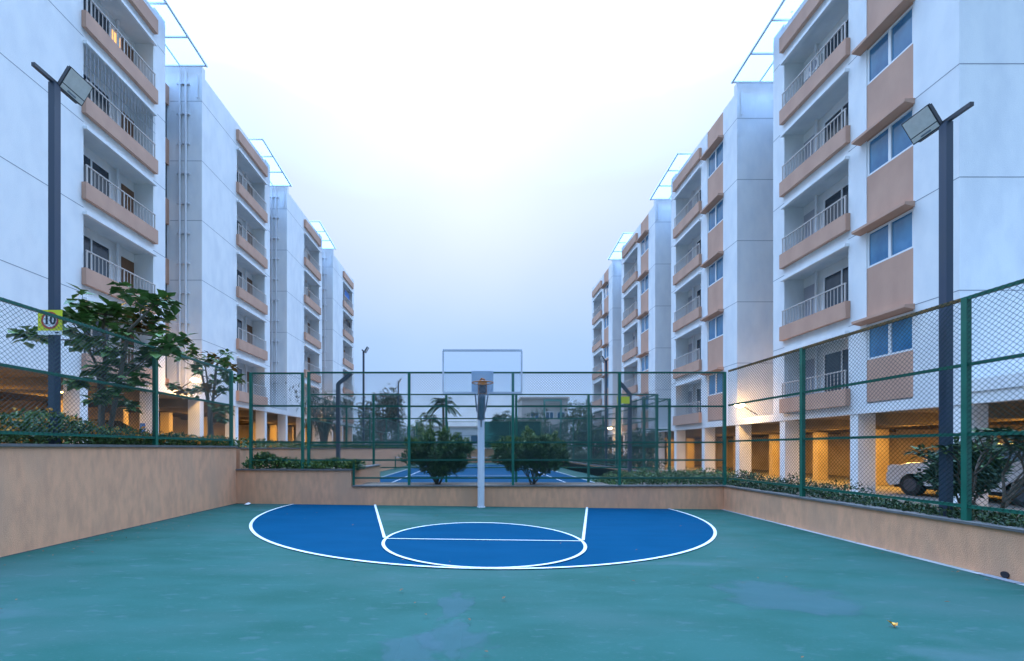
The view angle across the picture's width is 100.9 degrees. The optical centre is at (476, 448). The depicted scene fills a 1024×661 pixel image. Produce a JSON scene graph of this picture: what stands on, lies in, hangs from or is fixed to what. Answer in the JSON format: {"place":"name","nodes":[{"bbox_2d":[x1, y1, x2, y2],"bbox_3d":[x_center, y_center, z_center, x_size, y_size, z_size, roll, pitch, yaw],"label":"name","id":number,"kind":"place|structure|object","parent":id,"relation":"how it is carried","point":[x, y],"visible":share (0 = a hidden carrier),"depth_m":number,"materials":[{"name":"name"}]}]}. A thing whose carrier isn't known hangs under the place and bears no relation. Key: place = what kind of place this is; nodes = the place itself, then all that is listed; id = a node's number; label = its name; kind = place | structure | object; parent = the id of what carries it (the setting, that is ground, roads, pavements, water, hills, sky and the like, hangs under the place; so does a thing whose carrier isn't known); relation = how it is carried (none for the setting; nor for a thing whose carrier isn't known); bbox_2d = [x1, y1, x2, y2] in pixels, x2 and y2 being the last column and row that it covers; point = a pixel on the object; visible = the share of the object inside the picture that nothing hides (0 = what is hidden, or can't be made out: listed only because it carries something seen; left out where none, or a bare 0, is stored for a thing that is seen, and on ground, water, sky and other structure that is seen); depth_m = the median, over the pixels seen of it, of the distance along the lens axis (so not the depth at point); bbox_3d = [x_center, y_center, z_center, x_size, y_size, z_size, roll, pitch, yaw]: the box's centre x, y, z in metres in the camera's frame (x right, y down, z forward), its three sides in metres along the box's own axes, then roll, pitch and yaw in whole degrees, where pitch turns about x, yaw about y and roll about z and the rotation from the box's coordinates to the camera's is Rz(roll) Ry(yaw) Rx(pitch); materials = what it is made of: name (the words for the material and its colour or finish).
{"place":"outdoors","nodes":[
{"label":"outdoors","id":0,"kind":"place"},
{"bbox_2d":[0,0,353,447],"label":"apartment building","id":1,"kind":"structure","parent":0,"point":[174,178],"depth_m":18.46,"materials":[{"name":"white paint"}]},
{"bbox_2d":[84,321,110,358],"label":"glass door","id":2,"kind":"structure","parent":1,"relation":"in","point":[97,322],"depth_m":16.23,"materials":[{"name":"white"}]},
{"bbox_2d":[84,234,110,278],"bbox_3d":[-14.569,-6.920,15.945,0.058,2.100,1.650,0,0,0],"label":"glass door","id":3,"kind":"structure","parent":1,"relation":"in","point":[92,245],"depth_m":16.23,"materials":[{"name":"white glass"}]},
{"bbox_2d":[84,153,110,197],"bbox_3d":[-14.569,-9.920,15.945,0.058,2.100,1.650,0,0,0],"label":"glass door","id":4,"kind":"structure","parent":1,"relation":"in","point":[88,160],"depth_m":16.23,"materials":[{"name":"white"}]},
{"bbox_2d":[84,72,110,117],"bbox_3d":[-14.569,-12.920,15.945,0.058,2.100,1.650,0,0,0],"label":"glass door","id":5,"kind":"structure","parent":1,"relation":"in","point":[86,76],"depth_m":16.36,"materials":[{"name":"white"}]},
{"bbox_2d":[84,0,110,36],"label":"glass door","id":6,"kind":"structure","parent":1,"relation":"in","point":[92,5],"depth_m":16.31,"materials":[{"name":"white"}]},
{"bbox_2d":[121,256,133,287],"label":"door","id":7,"kind":"structure","parent":1,"relation":"in","point":[126,264],"depth_m":17.62,"materials":[{"name":"brown wood"}]},
{"bbox_2d":[121,183,133,213],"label":"door","id":8,"kind":"structure","parent":1,"relation":"in","point":[123,187],"depth_m":17.67,"materials":[{"name":"brown wood"}]},
{"bbox_2d":[121,110,133,137],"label":"door","id":9,"kind":"structure","parent":1,"relation":"in","point":[132,126],"depth_m":17.67,"materials":[{"name":"brown wood"}]},
{"bbox_2d":[121,37,133,62],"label":"door","id":10,"kind":"structure","parent":1,"relation":"in","point":[132,52],"depth_m":17.67,"materials":[{"name":"brown wood"}]},
{"bbox_2d":[237,318,242,339],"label":"glass door","id":11,"kind":"structure","parent":1,"relation":"in","point":[239,322],"depth_m":26.07,"materials":[{"name":"white"}]},
{"bbox_2d":[237,268,242,288],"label":"glass door","id":12,"kind":"structure","parent":1,"relation":"in","point":[240,273],"depth_m":26.07,"materials":[{"name":"white"}]},
{"bbox_2d":[412,426,477,448],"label":"chain-link fence","id":13,"kind":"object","parent":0,"point":[461,430],"depth_m":80.00,"materials":[{"name":"white"}]},
{"bbox_2d":[167,0,780,448],"label":"sky","id":14,"kind":"structure","parent":0,"point":[475,169],"materials":[{"name":"white"}]},
{"bbox_2d":[380,463,616,481],"bbox_3d":[0.210,1.690,32.100,14.420,0.001,35.800,0,0,0],"label":"tennis court","id":15,"kind":"object","parent":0,"point":[568,472],"depth_m":29.66,"materials":[{"name":"teal paint"}]},
{"bbox_2d":[236,447,415,471],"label":"retaining wall","id":16,"kind":"structure","parent":15,"relation":"on","point":[242,453],"depth_m":19.46,"materials":[{"name":"beige paint"}]},
{"bbox_2d":[311,395,414,447],"bbox_3d":[-6.950,-1.149,32.600,0.090,2.237,30.090,0,0,0],"label":"chain link fence","id":17,"kind":"object","parent":16,"relation":"on","point":[354,427],"visible":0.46,"depth_m":24.38,"materials":[{"name":"green metal"}]},
{"bbox_2d":[416,421,540,447],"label":"chain link fence","id":18,"kind":"object","parent":15,"relation":"on","point":[499,425],"visible":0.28,"depth_m":49.03,"materials":[{"name":"green metal"}]},
{"bbox_2d":[311,394,657,481],"bbox_3d":[0.275,-0.288,17.500,14.540,3.957,0.090,0,0,0],"label":"chain link fence","id":19,"kind":"object","parent":15,"relation":"on","point":[516,413],"visible":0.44,"depth_m":17.47,"materials":[{"name":"green metal"}]},
{"bbox_2d":[380,464,590,481],"bbox_3d":[0.150,1.686,32.600,11.500,0.001,23.800,0,0,0],"label":"tennis blue zone","id":20,"kind":"object","parent":15,"relation":"on","point":[414,470],"depth_m":26.31,"materials":[{"name":"blue paint"}]},
{"bbox_2d":[383,470,591,481],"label":"tennis lines","id":21,"kind":"object","parent":20,"relation":"on","point":[477,475],"visible":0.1,"depth_m":26.24,"materials":[{"name":"paint"}]},
{"bbox_2d":[621,383,631,471],"bbox_3d":[5.950,-0.505,16.900,0.530,4.390,0.130,0,0,0],"label":"bent pole","id":22,"kind":"object","parent":15,"relation":"on","point":[629,435],"visible":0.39,"depth_m":16.84,"materials":[{"name":"metal"}]},
{"bbox_2d":[0,503,1023,660],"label":"court","id":23,"kind":"object","parent":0,"point":[217,585],"depth_m":4.58,"materials":[{"name":"teal paint"}]},
{"bbox_2d":[0,503,236,557],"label":"grime line","id":24,"kind":"object","parent":23,"relation":"on","point":[105,533],"visible":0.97,"depth_m":7.84,"materials":[{"name":"grey concrete"}]},
{"bbox_2d":[0,443,237,556],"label":"retaining wall","id":25,"kind":"structure","parent":23,"relation":"on","point":[52,494],"depth_m":7.82,"materials":[{"name":"beige paint"}]},
{"bbox_2d":[0,297,232,445],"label":"chain link fence","id":26,"kind":"object","parent":25,"relation":"on","point":[155,392],"visible":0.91,"depth_m":8.21,"materials":[{"name":"green metal"}]},
{"bbox_2d":[236,464,380,504],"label":"retaining wall","id":27,"kind":"structure","parent":23,"relation":"on","point":[297,486],"depth_m":12.30,"materials":[{"name":"beige paint"}]},
{"bbox_2d":[249,372,304,468],"bbox_3d":[-5.860,-0.819,12.400,1.596,2.837,0.076,0,0,0],"label":"chain link fence","id":28,"kind":"object","parent":27,"relation":"on","point":[251,421],"visible":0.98,"depth_m":12.37,"materials":[{"name":"green metal"}]},
{"bbox_2d":[376,505,585,538],"bbox_3d":[0.140,1.684,9.980,6.160,0.077,4.520,0,0,0],"label":"court key","id":29,"kind":"object","parent":23,"relation":"on","point":[395,518],"visible":0.6,"depth_m":10.43,"materials":[{"name":"teal paint"}]},
{"bbox_2d":[442,349,522,507],"bbox_3d":[0.140,-0.255,10.507,1.794,3.930,3.387,0,0,0],"label":"basketball stand","id":30,"kind":"object","parent":29,"relation":"on","point":[482,384],"visible":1,"depth_m":9.47,"materials":[{"name":"white metal"}]},
{"bbox_2d":[252,504,713,568],"bbox_3d":[0.140,1.688,9.070,10.999,0.138,6.340,0,0,0],"label":"court blue zone","id":31,"kind":"object","parent":23,"relation":"on","point":[613,535],"visible":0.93,"depth_m":8.41,"materials":[{"name":"blue paint"}]},
{"bbox_2d":[249,504,716,568],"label":"court lines","id":32,"kind":"object","parent":31,"relation":"on","point":[469,567],"visible":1,"depth_m":7.00,"materials":[{"name":"paint"}]},
{"bbox_2d":[385,523,583,566],"bbox_3d":[0.140,1.680,7.720,3.600,0.045,3.600,0,0,0],"label":"court circle","id":33,"kind":"object","parent":23,"relation":"on","point":[512,545],"visible":1,"depth_m":7.32,"materials":[{"name":"blue paint"}]},
{"bbox_2d":[0,504,989,657],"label":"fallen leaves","id":34,"kind":"object","parent":23,"relation":"on","point":[449,561],"visible":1,"depth_m":6.63,"materials":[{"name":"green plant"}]},
{"bbox_2d":[351,485,723,508],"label":"retaining wall","id":35,"kind":"structure","parent":23,"relation":"on","point":[651,496],"depth_m":12.30,"materials":[{"name":"beige paint"}]},
{"bbox_2d":[307,371,725,484],"bbox_3d":[1.190,-0.591,12.400,12.296,3.332,0.076,0,0,0],"label":"chain link fence","id":36,"kind":"object","parent":35,"relation":"on","point":[619,432],"visible":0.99,"depth_m":12.37,"materials":[{"name":"green metal"}]},
{"bbox_2d":[721,509,1023,585],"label":"concrete edge strip","id":37,"kind":"object","parent":23,"relation":"on","point":[877,548],"visible":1,"depth_m":7.34,"materials":[{"name":"grey concrete"}]},
{"bbox_2d":[723,485,1023,582],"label":"retaining wall","id":38,"kind":"structure","parent":23,"relation":"on","point":[986,548],"depth_m":7.19,"materials":[{"name":"beige paint"}]},
{"bbox_2d":[728,279,1023,520],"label":"chain link fence","id":39,"kind":"object","parent":38,"relation":"on","point":[966,434],"visible":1,"depth_m":7.15,"materials":[{"name":"green metal"}]},
{"bbox_2d":[979,571,1022,582],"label":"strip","id":40,"kind":"object","parent":38,"relation":"in","point":[1004,574],"visible":1,"depth_m":5.74,"materials":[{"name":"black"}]},
{"bbox_2d":[361,482,699,484],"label":"back planter soil","id":41,"kind":"structure","parent":0,"point":[472,483],"depth_m":13.72,"materials":[{"name":"brown soil"}]},
{"bbox_2d":[396,426,475,484],"bbox_3d":[-1.269,0.231,13.312,2.554,1.938,1.643,0,0,0],"label":"shrub","id":42,"kind":"object","parent":41,"relation":"on","point":[422,449],"visible":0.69,"depth_m":13.10,"materials":[{"name":"green plant"}]},
{"bbox_2d":[488,424,570,484],"bbox_3d":[1.735,0.212,13.365,2.729,1.982,1.858,0,0,0],"label":"shrub","id":43,"kind":"object","parent":41,"relation":"on","point":[522,466],"visible":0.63,"depth_m":12.96,"materials":[{"name":"green plant"}]},
{"bbox_2d":[591,466,761,485],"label":"border plants","id":44,"kind":"object","parent":41,"relation":"on","point":[636,481],"visible":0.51,"depth_m":13.47,"materials":[{"name":"green plant"}]},
{"bbox_2d":[517,397,569,438],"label":"house","id":45,"kind":"structure","parent":0,"point":[542,401],"depth_m":92.00,"materials":[{"name":"beige paint"}]},
{"bbox_2d":[561,462,1021,526],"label":"planter soil","id":46,"kind":"structure","parent":0,"point":[585,470],"depth_m":10.13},
{"bbox_2d":[573,413,614,463],"bbox_3d":[8.512,-0.593,30.807,3.110,4.073,2.887,0,0,-30],"label":"tree","id":47,"kind":"object","parent":46,"relation":"on","point":[593,427],"visible":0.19,"depth_m":30.72,"materials":[{"name":"green plant"}]},
{"bbox_2d":[600,356,608,462],"bbox_3d":[7.787,-2.245,25.550,0.385,6.749,0.820,0,0,0],"label":"floodlight pole","id":48,"kind":"object","parent":46,"relation":"on","point":[603,360],"visible":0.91,"depth_m":25.45,"materials":[{"name":"metal"}]},
{"bbox_2d":[553,449,666,471],"bbox_3d":[8.539,0.638,32.993,1.660,1.333,26.216,0,0,0],"label":"hedge","id":49,"kind":"object","parent":46,"relation":"on","point":[640,462],"visible":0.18,"depth_m":24.74,"materials":[{"name":"green plant"}]},
{"bbox_2d":[561,461,701,481],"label":"retaining wall","id":50,"kind":"structure","parent":46,"relation":"on","point":[599,473],"depth_m":26.22,"materials":[{"name":"beige paint"}]},
{"bbox_2d":[542,395,654,469],"bbox_3d":[7.520,-0.619,32.600,0.090,3.297,30.090,0,0,0],"label":"chain link fence","id":51,"kind":"object","parent":50,"relation":"on","point":[591,436],"visible":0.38,"depth_m":24.42,"materials":[{"name":"green metal"}]},
{"bbox_2d":[602,398,670,472],"bbox_3d":[8.175,-0.569,24.100,1.250,3.397,10.100,0,0,0],"label":"chain link fence","id":52,"kind":"object","parent":46,"relation":"on","point":[669,422],"visible":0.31,"depth_m":19.08,"materials":[{"name":"green metal"}]},
{"bbox_2d":[626,427,663,461],"bbox_3d":[8.810,0.132,22.347,2.039,2.580,2.014,0,0,0],"label":"tree","id":53,"kind":"object","parent":46,"relation":"on","point":[640,439],"visible":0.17,"depth_m":22.32,"materials":[{"name":"green plant"}]},
{"bbox_2d":[711,470,1023,527],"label":"border plants","id":54,"kind":"object","parent":46,"relation":"on","point":[1009,519],"visible":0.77,"depth_m":8.31,"materials":[{"name":"green plant"}]},
{"bbox_2d":[901,102,973,517],"bbox_3d":[7.548,-2.245,6.890,0.385,6.749,0.820,0,0,0],"label":"floodlight pole","id":55,"kind":"object","parent":46,"relation":"on","point":[924,123],"visible":0.93,"depth_m":6.81,"materials":[{"name":"metal"}]},
{"bbox_2d":[901,426,1023,517],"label":"frangipani tree","id":56,"kind":"object","parent":46,"relation":"on","point":[1009,450],"visible":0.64,"depth_m":6.68,"materials":[{"name":"green plant"}]},
{"bbox_2d":[914,429,1017,508],"bbox_3d":[9.216,0.430,7.977,1.228,1.639,1.319,0,0,-24],"label":"shrub","id":57,"kind":"object","parent":46,"relation":"on","point":[927,471],"visible":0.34,"depth_m":7.71,"materials":[{"name":"green plant"}]},
{"bbox_2d":[592,0,1023,506],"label":"apartment building","id":58,"kind":"structure","parent":0,"point":[791,210],"depth_m":15.74,"materials":[{"name":"white paint"}]},
{"bbox_2d":[600,343,608,358],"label":"window","id":59,"kind":"structure","parent":58,"relation":"in","point":[606,350],"depth_m":41.51,"materials":[{"name":"blue"}]},
{"bbox_2d":[600,312,608,328],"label":"window","id":60,"kind":"structure","parent":58,"relation":"in","point":[606,320],"depth_m":41.51,"materials":[{"name":"blue"}]},
{"bbox_2d":[600,280,608,298],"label":"window","id":61,"kind":"structure","parent":58,"relation":"in","point":[606,290],"depth_m":41.51,"materials":[{"name":"blue"}]},
{"bbox_2d":[636,351,648,371],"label":"window","id":62,"kind":"structure","parent":58,"relation":"in","point":[644,360],"depth_m":32.19,"materials":[{"name":"white"}]},
{"bbox_2d":[636,311,648,333],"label":"window","id":63,"kind":"structure","parent":58,"relation":"in","point":[644,321],"depth_m":32.19,"materials":[{"name":"blue glass"}]},
{"bbox_2d":[636,270,648,294],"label":"window","id":64,"kind":"structure","parent":58,"relation":"in","point":[643,277],"depth_m":32.20,"materials":[{"name":"blue glass"}]},
{"bbox_2d":[636,230,648,255],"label":"window","id":65,"kind":"structure","parent":58,"relation":"in","point":[644,244],"depth_m":32.14,"materials":[{"name":"white"}]},
{"bbox_2d":[700,367,723,395],"bbox_3d":[12.700,-3.560,22.685,0.400,1.340,1.750,0,0,0],"label":"window","id":66,"kind":"structure","parent":58,"relation":"in","point":[713,379],"depth_m":22.56,"materials":[{"name":"white"}]},
{"bbox_2d":[700,309,723,341],"bbox_3d":[12.700,-6.560,22.685,0.400,1.340,1.750,0,0,0],"label":"window","id":67,"kind":"structure","parent":58,"relation":"in","point":[715,325],"depth_m":22.61,"materials":[{"name":"white"}]},
{"bbox_2d":[700,251,723,286],"bbox_3d":[12.700,-9.560,22.685,0.400,1.340,1.750,0,0,0],"label":"window","id":68,"kind":"structure","parent":58,"relation":"in","point":[715,270],"depth_m":22.61,"materials":[{"name":"white"}]},
{"bbox_2d":[700,193,723,232],"bbox_3d":[12.700,-12.560,22.685,0.400,1.340,1.750,0,0,0],"label":"window","id":69,"kind":"structure","parent":58,"relation":"in","point":[715,215],"depth_m":22.61,"materials":[{"name":"white"}]},
{"bbox_2d":[700,135,723,178],"bbox_3d":[12.700,-15.560,22.685,0.400,1.340,1.750,0,0,0],"label":"window","id":70,"kind":"structure","parent":58,"relation":"in","point":[715,159],"depth_m":22.61,"materials":[{"name":"white"}]},
{"bbox_2d":[804,283,814,316],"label":"door","id":71,"kind":"structure","parent":58,"relation":"in","point":[809,292],"depth_m":17.22,"materials":[{"name":"grey"}]},
{"bbox_2d":[804,209,814,238],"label":"door","id":72,"kind":"structure","parent":58,"relation":"in","point":[811,214],"depth_m":17.22,"materials":[{"name":"grey"}]},
{"bbox_2d":[804,134,814,160],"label":"door","id":73,"kind":"structure","parent":58,"relation":"in","point":[806,149],"depth_m":17.22,"materials":[{"name":"grey"}]},
{"bbox_2d":[805,358,814,394],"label":"door","id":74,"kind":"structure","parent":58,"relation":"in","point":[812,366],"depth_m":17.17,"materials":[{"name":"grey"}]},
{"bbox_2d":[804,53,822,81],"bbox_3d":[13.468,-15.170,16.825,0.256,0.480,0.750,0,0,0],"label":"ac unit","id":75,"kind":"object","parent":58,"relation":"attached to","point":[807,71],"visible":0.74,"depth_m":16.68,"materials":[{"name":"white"}]},
{"bbox_2d":[823,347,847,391],"bbox_3d":[13.569,-2.640,15.625,0.058,2.100,1.650,0,0,0],"label":"glass door","id":76,"kind":"structure","parent":58,"relation":"in","point":[842,359],"depth_m":15.93,"materials":[{"name":"white"}]},
{"bbox_2d":[823,265,847,308],"bbox_3d":[13.569,-5.640,15.625,0.058,2.100,1.650,0,0,0],"label":"glass door","id":77,"kind":"structure","parent":58,"relation":"in","point":[840,276],"depth_m":15.93,"materials":[{"name":"white"}]},
{"bbox_2d":[823,183,847,225],"bbox_3d":[13.569,-8.640,15.625,0.058,2.100,1.650,0,0,0],"label":"glass door","id":78,"kind":"structure","parent":58,"relation":"in","point":[842,191],"depth_m":15.93,"materials":[{"name":"white"}]},
{"bbox_2d":[823,100,847,143],"bbox_3d":[13.569,-11.640,15.625,0.058,2.100,1.650,0,0,0],"label":"glass door","id":79,"kind":"structure","parent":58,"relation":"in","point":[845,105],"depth_m":15.93,"materials":[{"name":"white"}]},
{"bbox_2d":[824,18,847,60],"bbox_3d":[13.569,-14.640,15.625,0.058,2.100,1.650,0,0,0],"label":"glass door","id":80,"kind":"structure","parent":58,"relation":"in","point":[839,32],"depth_m":15.93,"materials":[{"name":"white"}]},
{"bbox_2d":[851,303,914,359],"bbox_3d":[12.700,-3.560,13.175,0.400,1.340,1.750,0,0,0],"label":"window","id":81,"kind":"structure","parent":58,"relation":"in","point":[906,307],"depth_m":13.05,"materials":[{"name":"white"}]},
{"bbox_2d":[851,201,914,268],"bbox_3d":[12.700,-6.560,13.175,0.400,1.340,1.750,0,0,0],"label":"window","id":82,"kind":"structure","parent":58,"relation":"in","point":[893,238],"depth_m":13.06,"materials":[{"name":"white"}]},
{"bbox_2d":[851,98,914,176],"bbox_3d":[12.700,-9.560,13.175,0.400,1.340,1.750,0,0,0],"label":"window","id":83,"kind":"structure","parent":58,"relation":"in","point":[893,140],"depth_m":13.10,"materials":[{"name":"white"}]},
{"bbox_2d":[851,0,914,85],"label":"window","id":84,"kind":"structure","parent":58,"relation":"in","point":[899,37],"depth_m":13.07,"materials":[{"name":"white"}]},
{"bbox_2d":[636,464,1023,514],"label":"road","id":85,"kind":"structure","parent":0,"point":[884,488],"depth_m":16.12,"materials":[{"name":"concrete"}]},
{"bbox_2d":[353,430,582,451],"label":"boundary hedge","id":86,"kind":"object","parent":85,"relation":"on","point":[438,440],"visible":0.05,"depth_m":52.36,"materials":[{"name":"green plant"}]},
{"bbox_2d":[517,407,556,438],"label":"tree","id":87,"kind":"object","parent":85,"relation":"on","point":[534,415],"visible":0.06,"depth_m":61.98,"materials":[{"name":"green plant"}]},
{"bbox_2d":[555,400,591,452],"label":"tree","id":88,"kind":"object","parent":85,"relation":"on","point":[584,411],"visible":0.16,"depth_m":60.31,"materials":[{"name":"green plant"}]},
{"bbox_2d":[886,443,1023,506],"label":"parked car","id":89,"kind":"object","parent":85,"relation":"on","point":[904,482],"visible":0.24,"depth_m":13.53,"materials":[{"name":"silver metal"}]},
{"label":"ground","id":90,"kind":"structure","parent":0,"visible":0},
{"bbox_2d":[411,416,434,439],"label":"tree","id":91,"kind":"object","parent":90,"relation":"on","point":[421,425],"visible":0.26,"depth_m":56.30,"materials":[{"name":"green plant"}]},
{"bbox_2d":[427,397,459,427],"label":"palm tree","id":92,"kind":"object","parent":90,"relation":"on","point":[438,402],"visible":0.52,"depth_m":59.87,"materials":[{"name":"green plant"}]},
{"bbox_2d":[454,449,497,462],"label":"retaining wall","id":93,"kind":"structure","parent":90,"relation":"on","point":[488,451],"depth_m":50.00,"materials":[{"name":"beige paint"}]},
{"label":"left planter soil","id":94,"kind":"structure","parent":0,"visible":0},
{"bbox_2d":[31,62,92,443],"bbox_3d":[-7.348,-3.385,7.470,0.385,6.749,0.820,0,0,0],"label":"floodlight pole","id":95,"kind":"object","parent":94,"relation":"on","point":[73,85],"visible":0.9,"depth_m":7.38,"materials":[{"name":"metal"}]},
{"bbox_2d":[38,310,61,334],"bbox_3d":[-7.358,-2.177,7.301,0.420,0.430,0.057,0,0,0],"label":"speed sign","id":96,"kind":"object","parent":95,"relation":"attached to","point":[56,312],"visible":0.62,"depth_m":7.28,"materials":[{"name":"yellow"}]},
{"bbox_2d":[6,281,196,443],"bbox_3d":[-7.913,-1.681,9.031,4.427,3.564,2.135,0,0,0],"label":"broad leaf tree","id":97,"kind":"object","parent":94,"relation":"on","point":[88,315],"visible":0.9,"depth_m":8.88,"materials":[{"name":"green plant"}]},
{"bbox_2d":[0,407,239,445],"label":"hedge","id":98,"kind":"object","parent":94,"relation":"on","point":[12,438],"visible":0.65,"depth_m":7.72,"materials":[{"name":"green plant"}]},
{"bbox_2d":[164,343,245,434],"bbox_3d":[-8.182,-1.566,12.994,2.727,3.324,1.842,0,0,0],"label":"broad leaf tree","id":99,"kind":"object","parent":94,"relation":"on","point":[224,362],"visible":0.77,"depth_m":12.77,"materials":[{"name":"green plant"}]},
{"bbox_2d":[222,437,404,447],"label":"border plants","id":100,"kind":"object","parent":94,"relation":"on","point":[245,442],"visible":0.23,"depth_m":16.24,"materials":[{"name":"green plant"}]},
{"bbox_2d":[284,382,361,441],"bbox_3d":[-8.444,-1.893,23.581,4.100,3.869,3.820,0,0,-37],"label":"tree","id":101,"kind":"object","parent":94,"relation":"on","point":[321,427],"visible":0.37,"depth_m":23.33,"materials":[{"name":"green plant"}]},
{"bbox_2d":[362,347,368,447],"bbox_3d":[-7.378,-3.385,27.950,0.385,6.749,0.820,0,0,0],"label":"floodlight pole","id":102,"kind":"object","parent":94,"relation":"on","point":[365,350],"visible":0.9,"depth_m":27.92,"materials":[{"name":"metal"}]},
{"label":"left road","id":103,"kind":"structure","parent":0,"visible":0},
{"bbox_2d":[29,419,136,443],"bbox_3d":[-17.192,-0.504,19.300,4.676,1.669,2.262,0,0,0],"label":"parked car","id":104,"kind":"object","parent":103,"relation":"on","point":[114,426],"visible":0.02,"depth_m":19.12,"materials":[{"name":"grey paint"}]},
{"bbox_2d":[356,383,407,443],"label":"tree","id":105,"kind":"object","parent":103,"relation":"on","point":[387,402],"visible":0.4,"depth_m":45.69,"materials":[{"name":"green plant"}]},
{"bbox_2d":[353,412,411,444],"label":"tree","id":106,"kind":"object","parent":103,"relation":"on","point":[360,420],"visible":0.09,"depth_m":55.66,"materials":[{"name":"green plant"}]},
{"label":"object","id":107,"kind":"structure","parent":0,"visible":0},
{"bbox_2d":[241,451,365,469],"bbox_3d":[-5.173,0.394,12.813,3.578,0.683,1.225,0,0,0],"label":"hedge","id":108,"kind":"object","parent":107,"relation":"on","point":[280,463],"visible":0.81,"depth_m":12.43,"materials":[{"name":"green plant"}]},
{"bbox_2d":[336,374,352,457],"bbox_3d":[-4.963,-1.128,15.900,0.604,3.536,0.130,0,0,0],"label":"bent pole","id":109,"kind":"object","parent":107,"relation":"on","point":[338,420],"visible":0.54,"depth_m":15.84,"materials":[{"name":"green metal"}]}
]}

